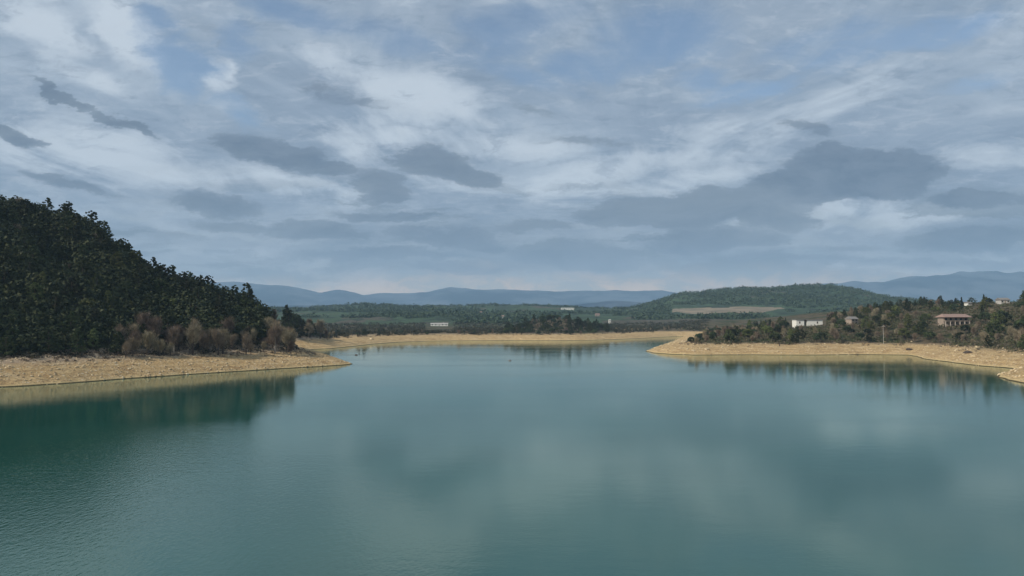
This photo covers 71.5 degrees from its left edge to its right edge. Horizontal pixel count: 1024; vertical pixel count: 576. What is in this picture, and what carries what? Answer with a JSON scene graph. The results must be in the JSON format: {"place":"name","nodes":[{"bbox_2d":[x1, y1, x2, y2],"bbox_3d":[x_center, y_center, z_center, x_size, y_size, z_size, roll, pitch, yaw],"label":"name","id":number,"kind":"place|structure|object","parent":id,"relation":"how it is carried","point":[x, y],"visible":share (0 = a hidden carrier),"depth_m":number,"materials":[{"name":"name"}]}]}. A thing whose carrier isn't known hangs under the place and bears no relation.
{"place":"outdoors","nodes":[
{"label":"outdoors","id":0,"kind":"place"},
{"bbox_2d":[0,216,337,352],"bbox_3d":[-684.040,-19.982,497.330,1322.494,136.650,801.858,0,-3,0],"label":"wooded hill","id":1,"kind":"structure","parent":0,"point":[104,344],"depth_m":279.42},
{"bbox_2d":[0,269,16,288],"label":"pine tree","id":2,"kind":"object","parent":1,"relation":"on","point":[7,273],"visible":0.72,"depth_m":273.69,"materials":[{"name":"green plant"}]},
{"bbox_2d":[15,199,32,214],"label":"pine tree","id":3,"kind":"object","parent":1,"relation":"on","point":[27,204],"visible":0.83,"depth_m":341.59,"materials":[{"name":"green plant"}]},
{"bbox_2d":[25,282,49,301],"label":"olive green tree","id":4,"kind":"object","parent":1,"relation":"on","point":[40,291],"visible":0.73,"depth_m":271.06,"materials":[{"name":"green plant"}]},
{"bbox_2d":[40,197,54,213],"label":"pine tree","id":5,"kind":"object","parent":1,"relation":"on","point":[49,203],"visible":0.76,"depth_m":349.77,"materials":[{"name":"green plant"}]},
{"bbox_2d":[54,215,73,240],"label":"pine tree","id":6,"kind":"object","parent":1,"relation":"on","point":[64,227],"visible":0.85,"depth_m":331.62,"materials":[{"name":"green plant"}]},
{"bbox_2d":[57,201,75,217],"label":"pine tree","id":7,"kind":"object","parent":1,"relation":"on","point":[65,208],"visible":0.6,"depth_m":348.99,"materials":[{"name":"green plant"}]},
{"bbox_2d":[68,225,82,243],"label":"pine tree","id":8,"kind":"object","parent":1,"relation":"on","point":[75,233],"visible":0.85,"depth_m":328.62,"materials":[{"name":"green plant"}]},
{"bbox_2d":[71,213,81,228],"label":"pine tree","id":9,"kind":"object","parent":1,"relation":"on","point":[77,220],"visible":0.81,"depth_m":338.09,"materials":[{"name":"green plant"}]},
{"bbox_2d":[78,298,97,309],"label":"olive green tree","id":10,"kind":"object","parent":1,"relation":"on","point":[91,302],"visible":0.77,"depth_m":278.15,"materials":[{"name":"green plant"}]},
{"bbox_2d":[84,328,100,347],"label":"olive green tree","id":11,"kind":"object","parent":1,"relation":"on","point":[91,334],"visible":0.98,"depth_m":264.12,"materials":[{"name":"green plant"}]},
{"bbox_2d":[85,210,102,225],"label":"pine tree","id":12,"kind":"object","parent":1,"relation":"on","point":[91,215],"visible":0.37,"depth_m":355.73,"materials":[{"name":"green plant"}]},
{"bbox_2d":[88,229,109,250],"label":"pine tree","id":13,"kind":"object","parent":1,"relation":"on","point":[99,233],"visible":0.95,"depth_m":329.34,"materials":[{"name":"green plant"}]},
{"bbox_2d":[99,221,113,239],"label":"pine tree","id":14,"kind":"object","parent":1,"relation":"on","point":[104,228],"visible":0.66,"depth_m":344.86,"materials":[{"name":"green plant"}]},
{"bbox_2d":[103,290,112,307],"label":"olive green tree","id":15,"kind":"object","parent":1,"relation":"on","point":[108,293],"visible":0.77,"depth_m":289.14,"materials":[{"name":"green plant"}]},
{"bbox_2d":[110,242,117,253],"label":"pine tree","id":16,"kind":"object","parent":1,"relation":"on","point":[114,245],"visible":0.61,"depth_m":328.30,"materials":[{"name":"green plant"}]},
{"bbox_2d":[112,323,127,344],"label":"bare tree","id":17,"kind":"object","parent":1,"relation":"on","point":[119,328],"visible":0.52,"depth_m":272.77,"materials":[{"name":"brown plant"}]},
{"bbox_2d":[115,238,132,253],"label":"pine tree","id":18,"kind":"object","parent":1,"relation":"on","point":[123,246],"visible":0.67,"depth_m":336.02,"materials":[{"name":"green plant"}]},
{"bbox_2d":[123,323,139,334],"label":"bare tree","id":19,"kind":"object","parent":1,"relation":"on","point":[130,326],"visible":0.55,"depth_m":276.82,"materials":[{"name":"brown plant"}]},
{"bbox_2d":[126,250,144,266],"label":"olive green tree","id":20,"kind":"object","parent":1,"relation":"on","point":[132,253],"visible":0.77,"depth_m":332.30,"materials":[{"name":"green plant"}]},
{"bbox_2d":[0,197,278,352],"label":"wood","id":21,"kind":"object","parent":1,"relation":"on","point":[51,267],"visible":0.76,"depth_m":300.22,"materials":[{"name":"broad leaves"},{"name":"wood"}]},
{"bbox_2d":[133,311,151,333],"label":"bare tree","id":22,"kind":"object","parent":1,"relation":"on","point":[142,318],"visible":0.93,"depth_m":281.91,"materials":[{"name":"brown plant"}]},
{"bbox_2d":[0,211,298,358],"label":"undergrowth","id":23,"kind":"object","parent":1,"relation":"on","point":[33,355],"visible":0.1,"depth_m":269.25,"materials":[{"name":"plant"}]},
{"bbox_2d":[157,264,176,279],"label":"pine tree","id":24,"kind":"object","parent":1,"relation":"on","point":[164,268],"visible":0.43,"depth_m":338.61,"materials":[{"name":"green plant"}]},
{"bbox_2d":[159,310,175,332],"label":"pine tree","id":25,"kind":"object","parent":1,"relation":"on","point":[167,314],"visible":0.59,"depth_m":290.16,"materials":[{"name":"green plant"}]},
{"bbox_2d":[158,297,176,305],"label":"olive green tree","id":26,"kind":"object","parent":1,"relation":"on","point":[173,301],"visible":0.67,"depth_m":313.81,"materials":[{"name":"green plant"}]},
{"bbox_2d":[162,325,179,341],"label":"bare tree","id":27,"kind":"object","parent":1,"relation":"on","point":[165,332],"visible":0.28,"depth_m":286.07,"materials":[{"name":"brown plant"}]},
{"bbox_2d":[170,274,183,285],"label":"pine tree","id":28,"kind":"object","parent":1,"relation":"on","point":[174,277],"visible":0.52,"depth_m":333.52,"materials":[{"name":"green plant"}]},
{"bbox_2d":[172,324,187,342],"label":"bare tree","id":29,"kind":"object","parent":1,"relation":"on","point":[182,330],"visible":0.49,"depth_m":290.77,"materials":[{"name":"brown plant"}]},
{"bbox_2d":[175,279,194,295],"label":"pine tree","id":30,"kind":"object","parent":1,"relation":"on","point":[187,285],"visible":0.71,"depth_m":329.56,"materials":[{"name":"green plant"}]},
{"bbox_2d":[178,271,191,284],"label":"pine tree","id":31,"kind":"object","parent":1,"relation":"on","point":[184,274],"visible":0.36,"depth_m":349.92,"materials":[{"name":"green plant"}]},
{"bbox_2d":[195,275,208,290],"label":"pine tree","id":32,"kind":"object","parent":1,"relation":"on","point":[201,281],"visible":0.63,"depth_m":353.36,"materials":[{"name":"green plant"}]},
{"bbox_2d":[204,275,215,286],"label":"pine tree","id":33,"kind":"object","parent":1,"relation":"on","point":[213,282],"visible":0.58,"depth_m":364.49,"materials":[{"name":"green plant"}]},
{"bbox_2d":[221,316,237,338],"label":"bare tree","id":34,"kind":"object","parent":1,"relation":"on","point":[227,323],"visible":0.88,"depth_m":309.37,"materials":[{"name":"brown plant"}]},
{"bbox_2d":[228,285,240,298],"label":"pine tree","id":35,"kind":"object","parent":1,"relation":"on","point":[235,291],"visible":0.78,"depth_m":365.20,"materials":[{"name":"green plant"}]},
{"bbox_2d":[241,282,254,297],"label":"pine tree","id":36,"kind":"object","parent":1,"relation":"on","point":[247,284],"visible":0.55,"depth_m":377.67,"materials":[{"name":"green plant"}]},
{"bbox_2d":[247,311,258,322],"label":"pine tree","id":37,"kind":"object","parent":1,"relation":"on","point":[252,313],"visible":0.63,"depth_m":329.48,"materials":[{"name":"green plant"}]},
{"bbox_2d":[261,317,273,327],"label":"bare tree","id":38,"kind":"object","parent":1,"relation":"on","point":[268,320],"visible":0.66,"depth_m":332.53,"materials":[{"name":"brown plant"}]},
{"bbox_2d":[279,304,293,325],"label":"pine tree","id":39,"kind":"object","parent":1,"relation":"on","point":[284,311],"visible":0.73,"depth_m":523.18,"materials":[{"name":"green plant"}]},
{"bbox_2d":[283,311,295,325],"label":"pine tree","id":40,"kind":"object","parent":1,"relation":"on","point":[288,317],"visible":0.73,"depth_m":517.52,"materials":[{"name":"green plant"}]},
{"bbox_2d":[289,314,298,329],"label":"pine tree","id":41,"kind":"object","parent":1,"relation":"on","point":[293,318],"visible":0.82,"depth_m":508.15,"materials":[{"name":"green plant"}]},
{"bbox_2d":[205,281,677,306],"bbox_3d":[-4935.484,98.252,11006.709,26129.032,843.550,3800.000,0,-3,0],"label":"mountain range","id":42,"kind":"structure","parent":0,"point":[274,295],"depth_m":10436.80,"materials":[{"name":"blue stone"}]},
{"bbox_2d":[278,301,644,307],"bbox_3d":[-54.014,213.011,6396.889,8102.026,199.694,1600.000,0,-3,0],"label":"foothills","id":43,"kind":"structure","parent":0,"point":[609,304],"depth_m":6274.42,"materials":[{"name":"green plant"}]},
{"bbox_2d":[0,336,1023,575],"bbox_3d":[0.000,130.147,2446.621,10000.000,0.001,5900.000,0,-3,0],"label":"water","id":44,"kind":"structure","parent":0,"point":[622,457],"depth_m":96.50,"materials":[{"name":"liquid"}]},
{"bbox_2d":[0,330,1023,386],"bbox_3d":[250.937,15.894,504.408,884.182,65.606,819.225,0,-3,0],"label":"shore","id":45,"kind":"structure","parent":0,"point":[872,348],"depth_m":323.12,"materials":[{"name":"sand"}]},
{"bbox_2d":[0,335,17,355],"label":"pine tree","id":46,"kind":"object","parent":45,"relation":"on","point":[3,346],"visible":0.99,"depth_m":236.75,"materials":[{"name":"green plant"}]},
{"bbox_2d":[108,331,124,353],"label":"pine tree","id":47,"kind":"object","parent":45,"relation":"on","point":[115,341],"visible":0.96,"depth_m":263.53,"materials":[{"name":"green plant"}]},
{"bbox_2d":[122,342,130,357],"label":"bare tree","id":48,"kind":"object","parent":45,"relation":"on","point":[126,347],"visible":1,"depth_m":261.48,"materials":[{"name":"brown plant"}]},
{"bbox_2d":[124,336,142,355],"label":"bare tree","id":49,"kind":"object","parent":45,"relation":"on","point":[134,344],"visible":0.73,"depth_m":265.90,"materials":[{"name":"brown plant"}]},
{"bbox_2d":[128,328,141,353],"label":"bare tree","id":50,"kind":"object","parent":45,"relation":"on","point":[134,334],"visible":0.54,"depth_m":270.10,"materials":[{"name":"brown plant"}]},
{"bbox_2d":[140,329,158,354],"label":"bare tree","id":51,"kind":"object","parent":45,"relation":"on","point":[148,339],"visible":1,"depth_m":271.36,"materials":[{"name":"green plant"}]},
{"bbox_2d":[143,315,162,339],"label":"bare tree","id":52,"kind":"object","parent":45,"relation":"on","point":[154,324],"visible":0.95,"depth_m":280.69,"materials":[{"name":"brown plant"}]},
{"bbox_2d":[0,344,315,365],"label":"dry scrub","id":53,"kind":"object","parent":45,"relation":"on","point":[56,358],"visible":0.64,"depth_m":268.46,"materials":[{"name":"plant"}]},
{"bbox_2d":[153,338,166,355],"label":"bare tree","id":54,"kind":"object","parent":45,"relation":"on","point":[160,344],"visible":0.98,"depth_m":272.96,"materials":[{"name":"brown plant"}]},
{"bbox_2d":[166,342,174,354],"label":"bare tree","id":55,"kind":"object","parent":45,"relation":"on","point":[169,347],"visible":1,"depth_m":277.09,"materials":[{"name":"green plant"}]},
{"bbox_2d":[163,326,180,352],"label":"bare tree","id":56,"kind":"object","parent":45,"relation":"on","point":[173,334],"visible":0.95,"depth_m":280.84,"materials":[{"name":"brown plant"}]},
{"bbox_2d":[0,349,347,386],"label":"stones","id":57,"kind":"object","parent":45,"relation":"on","point":[11,360],"visible":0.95,"depth_m":258.36,"materials":[{"name":"stone"}]},
{"bbox_2d":[183,324,202,354],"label":"bare tree","id":58,"kind":"object","parent":45,"relation":"on","point":[192,335],"visible":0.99,"depth_m":284.13,"materials":[{"name":"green plant"}]},
{"bbox_2d":[186,317,203,348],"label":"bare tree","id":59,"kind":"object","parent":45,"relation":"on","point":[193,322],"visible":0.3,"depth_m":291.24,"materials":[{"name":"brown plant"}]},
{"bbox_2d":[197,328,210,353],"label":"bare tree","id":60,"kind":"object","parent":45,"relation":"on","point":[203,340],"visible":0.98,"depth_m":288.61,"materials":[{"name":"brown plant"}]},
{"bbox_2d":[202,328,219,350],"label":"bare tree","id":61,"kind":"object","parent":45,"relation":"on","point":[209,332],"visible":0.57,"depth_m":293.87,"materials":[{"name":"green plant"}]},
{"bbox_2d":[208,327,228,355],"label":"bare tree","id":62,"kind":"object","parent":45,"relation":"on","point":[218,339],"visible":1,"depth_m":290.70,"materials":[{"name":"brown plant"}]},
{"bbox_2d":[216,327,231,353],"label":"bare tree","id":63,"kind":"object","parent":45,"relation":"on","point":[225,331],"visible":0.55,"depth_m":295.24,"materials":[{"name":"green plant"}]},
{"bbox_2d":[241,331,251,353],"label":"bare tree","id":64,"kind":"object","parent":45,"relation":"on","point":[245,339],"visible":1,"depth_m":301.62,"materials":[{"name":"brown plant"}]},
{"bbox_2d":[249,327,257,343],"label":"bare tree","id":65,"kind":"object","parent":45,"relation":"on","point":[253,336],"visible":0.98,"depth_m":313.60,"materials":[{"name":"brown plant"}]},
{"bbox_2d":[265,324,282,352],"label":"bare tree","id":66,"kind":"object","parent":45,"relation":"on","point":[273,334],"visible":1,"depth_m":311.52,"materials":[{"name":"brown plant"}]},
{"bbox_2d":[280,328,296,351],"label":"bare tree","id":67,"kind":"object","parent":45,"relation":"on","point":[289,335],"visible":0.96,"depth_m":318.98,"materials":[{"name":"brown plant"}]},
{"bbox_2d":[295,322,308,337],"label":"pine tree","id":68,"kind":"object","parent":45,"relation":"on","point":[300,327],"visible":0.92,"depth_m":505.73,"materials":[{"name":"green plant"}]},
{"bbox_2d":[315,319,325,337],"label":"bare tree","id":69,"kind":"object","parent":45,"relation":"on","point":[319,325],"visible":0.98,"depth_m":546.08,"materials":[{"name":"brown plant"}]},
{"bbox_2d":[303,333,1022,353],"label":"dry brush","id":70,"kind":"object","parent":45,"relation":"on","point":[748,346],"visible":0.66,"depth_m":435.11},
{"bbox_2d":[723,333,734,340],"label":"evergreen tree","id":71,"kind":"object","parent":45,"relation":"on","point":[729,336],"visible":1,"depth_m":440.19,"materials":[{"name":"green plant"}]},
{"bbox_2d":[769,333,780,340],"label":"evergreen tree","id":72,"kind":"object","parent":45,"relation":"on","point":[774,336],"visible":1,"depth_m":436.72,"materials":[{"name":"green plant"}]},
{"bbox_2d":[652,337,1023,380],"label":"pebbles","id":73,"kind":"object","parent":45,"relation":"on","point":[955,350],"visible":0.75,"depth_m":408.90,"materials":[{"name":"stone"}]},
{"bbox_2d":[864,330,874,340],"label":"pine tree","id":74,"kind":"object","parent":45,"relation":"on","point":[867,337],"visible":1,"depth_m":437.04,"materials":[{"name":"green plant"}]},
{"bbox_2d":[898,328,910,339],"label":"olive green tree","id":75,"kind":"object","parent":45,"relation":"on","point":[906,332],"visible":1,"depth_m":437.32,"materials":[{"name":"green plant"}]},
{"bbox_2d":[923,331,936,337],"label":"evergreen tree","id":76,"kind":"object","parent":45,"relation":"on","point":[929,334],"visible":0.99,"depth_m":428.47,"materials":[{"name":"green plant"}]},
{"bbox_2d":[982,335,992,345],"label":"pine tree","id":77,"kind":"object","parent":45,"relation":"on","point":[986,338],"visible":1,"depth_m":356.91,"materials":[{"name":"green plant"}]},
{"bbox_2d":[1017,334,1023,347],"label":"pine tree","id":78,"kind":"object","parent":45,"relation":"on","point":[1020,343],"visible":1,"depth_m":327.97,"materials":[{"name":"green plant"}]},
{"bbox_2d":[0,0,1023,294],"label":"sky","id":79,"kind":"structure","parent":0,"point":[363,147],"materials":[{"name":"blue"}]},
{"bbox_2d":[267,301,1023,342],"bbox_3d":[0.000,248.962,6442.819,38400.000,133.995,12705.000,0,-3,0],"label":"ground","id":80,"kind":"structure","parent":0,"point":[333,317],"depth_m":1196.80,"materials":[{"name":"plant"}]},
{"bbox_2d":[430,322,447,325],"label":"farmhouse","id":81,"kind":"object","parent":80,"relation":"on","point":[439,324],"visible":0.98,"depth_m":1119.92,"materials":[{"name":"concrete"}]},
{"bbox_2d":[314,317,709,338],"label":"brush","id":82,"kind":"object","parent":80,"relation":"on","point":[416,329],"visible":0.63,"depth_m":947.59,"materials":[{"name":"plant"}]},
{"bbox_2d":[267,282,1014,322],"bbox_3d":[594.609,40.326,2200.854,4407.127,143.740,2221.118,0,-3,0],"label":"distant wood","id":83,"kind":"object","parent":80,"relation":"on","point":[467,314],"visible":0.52,"depth_m":1868.75,"materials":[{"name":"plant"}]},
{"bbox_2d":[742,329,753,337],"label":"olive green tree","id":84,"kind":"object","parent":80,"relation":"on","point":[746,332],"visible":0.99,"depth_m":456.00,"materials":[{"name":"green plant"}]},
{"bbox_2d":[763,326,772,335],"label":"olive green tree","id":85,"kind":"object","parent":80,"relation":"on","point":[770,330],"visible":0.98,"depth_m":469.97,"materials":[{"name":"green plant"}]},
{"bbox_2d":[791,319,823,327],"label":"bungalow","id":86,"kind":"object","parent":80,"relation":"on","point":[803,322],"visible":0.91,"depth_m":534.69,"materials":[{"name":"paint"}]},
{"bbox_2d":[845,316,857,324],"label":"house","id":87,"kind":"structure","parent":80,"relation":"on","point":[851,319],"depth_m":510.94,"materials":[{"name":"grey tile"}]},
{"bbox_2d":[695,299,1023,352],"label":"brush","id":88,"kind":"object","parent":80,"relation":"on","point":[967,309],"visible":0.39,"depth_m":461.20,"materials":[{"name":"plant"}]},
{"bbox_2d":[861,316,868,326],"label":"olive green tree","id":89,"kind":"object","parent":80,"relation":"on","point":[865,320],"visible":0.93,"depth_m":486.62,"materials":[{"name":"green plant"}]},
{"bbox_2d":[877,319,890,326],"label":"evergreen tree","id":90,"kind":"object","parent":80,"relation":"on","point":[883,322],"visible":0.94,"depth_m":475.59,"materials":[{"name":"green plant"}]},
{"bbox_2d":[880,301,891,310],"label":"olive green tree","id":91,"kind":"object","parent":80,"relation":"on","point":[886,307],"visible":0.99,"depth_m":567.62,"materials":[{"name":"green plant"}]},
{"bbox_2d":[900,313,912,327],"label":"olive green tree","id":92,"kind":"object","parent":80,"relation":"on","point":[907,319],"visible":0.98,"depth_m":475.73,"materials":[{"name":"green plant"}]},
{"bbox_2d":[911,321,926,334],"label":"pine tree","id":93,"kind":"object","parent":80,"relation":"on","point":[921,327],"visible":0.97,"depth_m":444.03,"materials":[{"name":"green plant"}]},
{"bbox_2d":[936,314,970,326],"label":"villa","id":94,"kind":"object","parent":80,"relation":"on","point":[951,319],"visible":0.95,"depth_m":469.68,"materials":[{"name":"beige tile"}]},
{"bbox_2d":[960,325,970,333],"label":"evergreen tree","id":95,"kind":"object","parent":80,"relation":"on","point":[968,328],"visible":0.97,"depth_m":434.56,"materials":[{"name":"green plant"}]},
{"bbox_2d":[977,312,990,322],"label":"evergreen tree","id":96,"kind":"object","parent":80,"relation":"on","point":[981,315],"visible":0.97,"depth_m":463.04,"materials":[{"name":"green plant"}]},
{"bbox_2d":[979,297,991,308],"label":"olive green tree","id":97,"kind":"object","parent":80,"relation":"on","point":[983,303],"visible":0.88,"depth_m":522.75,"materials":[{"name":"green plant"}]},
{"bbox_2d":[986,323,997,339],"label":"pine tree","id":98,"kind":"object","parent":80,"relation":"on","point":[991,332],"visible":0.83,"depth_m":388.48,"materials":[{"name":"green plant"}]},
{"bbox_2d":[984,321,1001,332],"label":"pine tree","id":99,"kind":"object","parent":80,"relation":"on","point":[996,326],"visible":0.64,"depth_m":421.81,"materials":[{"name":"green plant"}]},
{"bbox_2d":[990,312,1004,328],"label":"olive green tree","id":100,"kind":"object","parent":80,"relation":"on","point":[998,319],"visible":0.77,"depth_m":432.43,"materials":[{"name":"green plant"}]},
{"bbox_2d":[995,298,1009,303],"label":"house","id":101,"kind":"structure","parent":80,"relation":"on","point":[1002,300],"depth_m":549.30,"materials":[{"name":"paint"}]},
{"bbox_2d":[995,311,1012,318],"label":"evergreen tree","id":102,"kind":"object","parent":80,"relation":"on","point":[1007,315],"visible":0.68,"depth_m":452.82,"materials":[{"name":"green plant"}]},
{"bbox_2d":[1005,326,1013,336],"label":"bare tree","id":103,"kind":"object","parent":80,"relation":"on","point":[1009,330],"visible":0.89,"depth_m":382.43,"materials":[{"name":"brown plant"}]},
{"bbox_2d":[1013,322,1023,330],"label":"evergreen tree","id":104,"kind":"object","parent":80,"relation":"on","point":[1017,326],"visible":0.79,"depth_m":400.46,"materials":[{"name":"green plant"}]},
{"bbox_2d":[672,307,783,313],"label":"field","id":105,"kind":"structure","parent":0,"point":[708,310],"depth_m":1685.64,"materials":[{"name":"plant"}]},
{"bbox_2d":[597,285,900,315],"bbox_3d":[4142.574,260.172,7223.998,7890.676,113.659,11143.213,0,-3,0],"label":"green hill","id":106,"kind":"structure","parent":0,"point":[698,305],"depth_m":1861.64,"materials":[{"name":"plant"}]},
{"bbox_2d":[821,271,1023,302],"bbox_3d":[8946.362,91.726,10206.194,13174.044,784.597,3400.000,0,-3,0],"label":"distant mountain","id":107,"kind":"structure","parent":0,"point":[977,285],"depth_m":9573.23,"materials":[{"name":"blue stone"}]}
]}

